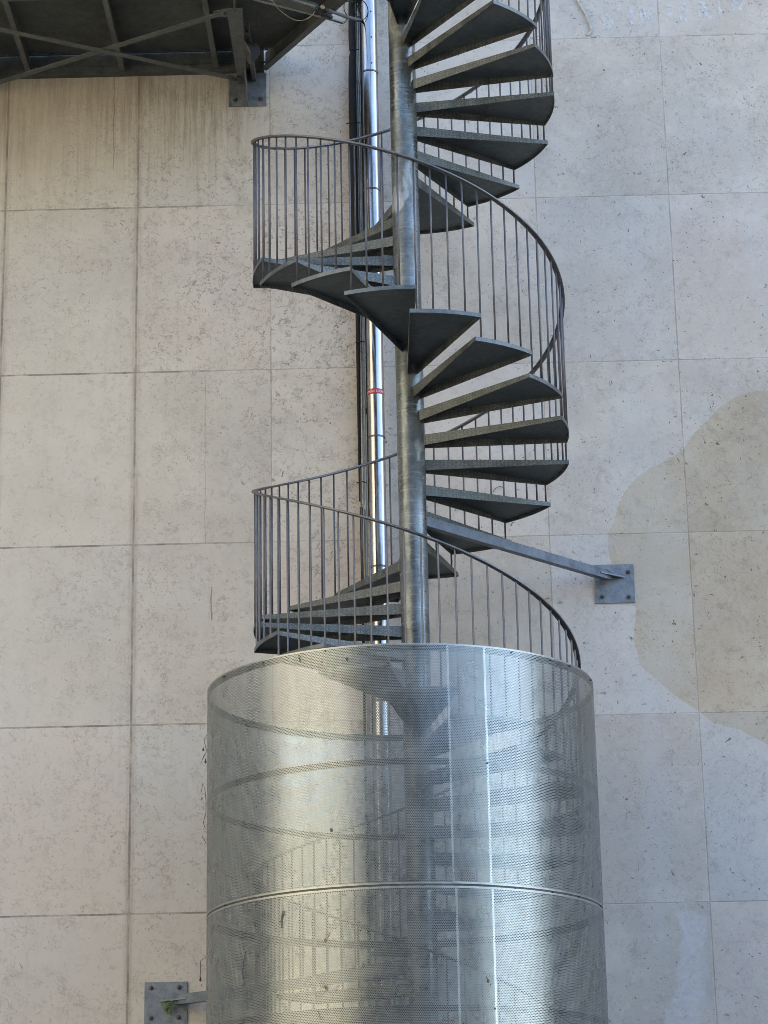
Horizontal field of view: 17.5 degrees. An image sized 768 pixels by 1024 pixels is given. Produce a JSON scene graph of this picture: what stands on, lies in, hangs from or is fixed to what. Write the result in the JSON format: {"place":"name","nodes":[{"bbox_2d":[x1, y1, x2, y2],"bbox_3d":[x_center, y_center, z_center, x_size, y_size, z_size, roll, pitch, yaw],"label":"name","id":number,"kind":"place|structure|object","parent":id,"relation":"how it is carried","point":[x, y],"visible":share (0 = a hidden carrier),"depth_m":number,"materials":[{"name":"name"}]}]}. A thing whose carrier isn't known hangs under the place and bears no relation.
{"place":"outdoors","nodes":[
{"label":"outdoors","id":0,"kind":"place"},
{"label":"ground","id":1,"kind":"structure","parent":0,"visible":0},
{"bbox_2d":[360,0,395,1005],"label":"riser pipe","id":2,"kind":"object","parent":1,"relation":"on","point":[374,345],"visible":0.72,"depth_m":18.26,"materials":[{"name":"silver metal"}]},
{"bbox_2d":[0,0,767,1023],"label":"stone wall","id":3,"kind":"structure","parent":1,"relation":"on","point":[176,386],"depth_m":18.23,"materials":[{"name":"stone"}]},
{"bbox_2d":[0,0,347,106],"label":"steel footbridge","id":4,"kind":"object","parent":3,"relation":"attached to","point":[44,39],"visible":0.97,"depth_m":18.87,"materials":[{"name":"grey metal"}]},
{"bbox_2d":[243,30,259,63],"bbox_3d":[-0.987,-3.456,18.565,0.132,0.262,0.179,-1,-18,1],"label":"horn speaker","id":5,"kind":"object","parent":4,"relation":"attached to","point":[251,50],"visible":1,"depth_m":18.51},
{"bbox_2d":[254,0,361,23],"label":"strip light","id":6,"kind":"object","parent":4,"relation":"hanging from","point":[306,7],"visible":1,"depth_m":18.07,"materials":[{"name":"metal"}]},
{"bbox_2d":[271,0,314,20],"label":"cable","id":7,"kind":"object","parent":6,"relation":"attached to","point":[288,16],"visible":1,"depth_m":18.10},
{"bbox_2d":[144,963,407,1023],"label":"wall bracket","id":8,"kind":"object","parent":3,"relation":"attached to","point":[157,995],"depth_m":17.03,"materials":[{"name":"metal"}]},
{"bbox_2d":[161,1000,175,1014],"bbox_3d":[-1.465,3.366,16.994,0.096,0.104,0.053,-1,-18,1],"label":"moss plant","id":9,"kind":"object","parent":8,"relation":"on","point":[168,1008],"visible":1,"depth_m":17.00,"materials":[{"name":"green plant"}]},
{"bbox_2d":[346,0,370,1005],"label":"cable sleeve","id":10,"kind":"object","parent":3,"relation":"attached to","point":[353,122],"visible":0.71,"depth_m":18.86,"materials":[{"name":"black rubber"}]},
{"bbox_2d":[356,3,372,1001],"bbox_3d":[-0.131,0.460,17.945,0.032,9.534,0.023,-1,-18,1],"label":"conduit","id":11,"kind":"object","parent":3,"relation":"attached to","point":[358,120],"visible":0.41,"depth_m":18.46,"materials":[{"name":"metal"}]},
{"bbox_2d":[358,2,373,1003],"bbox_3d":[-0.121,0.460,17.945,0.041,9.533,0.020,-1,-18,1],"label":"conduit","id":12,"kind":"object","parent":3,"relation":"attached to","point":[363,334],"visible":0.46,"depth_m":18.46,"materials":[{"name":"metal"}]},
{"bbox_2d":[360,3,377,1001],"bbox_3d":[-0.095,0.460,17.944,0.026,9.533,0.026,-1,-18,1],"label":"conduit","id":13,"kind":"object","parent":3,"relation":"attached to","point":[365,339],"visible":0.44,"depth_m":18.47,"materials":[{"name":"black plastic"}]},
{"bbox_2d":[427,516,634,603],"bbox_3d":[0.965,0.329,17.299,2.098,0.286,0.206,15,-24,-41],"label":"wall bracket","id":14,"kind":"object","parent":3,"relation":"attached to","point":[614,583],"depth_m":17.59,"materials":[{"name":"metal"}]},
{"bbox_2d":[576,0,591,35],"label":"cable","id":15,"kind":"object","parent":3,"relation":"attached to","point":[587,19],"visible":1,"depth_m":19.29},
{"bbox_2d":[603,0,742,27],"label":"chalk lettering","id":16,"kind":"object","parent":3,"relation":"attached to","point":[681,18],"visible":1,"depth_m":19.31,"materials":[{"name":"white"}]},
{"bbox_2d":[206,643,608,1023],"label":"perforated cage","id":17,"kind":"object","parent":1,"relation":"on","point":[592,902],"visible":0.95,"depth_m":14.90,"materials":[{"name":"metal"}]},
{"bbox_2d":[199,957,205,985],"bbox_3d":[-1.127,2.864,15.578,0.049,0.190,0.008,-1,-18,1],"label":"dry twig","id":18,"kind":"object","parent":17,"relation":"attached to","point":[200,979],"visible":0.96,"depth_m":15.58,"materials":[{"name":"red plant"}]},
{"bbox_2d":[201,735,206,762],"bbox_3d":[-1.152,1.519,16.009,0.047,0.200,0.008,-1,-18,1],"label":"dry twig","id":19,"kind":"object","parent":17,"relation":"attached to","point":[205,761],"visible":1,"depth_m":16.00,"materials":[{"name":"red plant"}]},
{"bbox_2d":[242,951,245,985],"bbox_3d":[-0.830,2.707,14.828,0.005,0.200,0.040,13,-23,-37],"label":"caught twig","id":20,"kind":"object","parent":17,"relation":"hanging from","point":[242,969],"visible":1,"depth_m":14.84,"materials":[{"name":"grey"}]},
{"bbox_2d":[251,0,585,1023],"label":"spiral staircase","id":21,"kind":"structure","parent":1,"relation":"on","point":[345,276],"depth_m":16.61,"materials":[{"name":"metal"}]}
]}

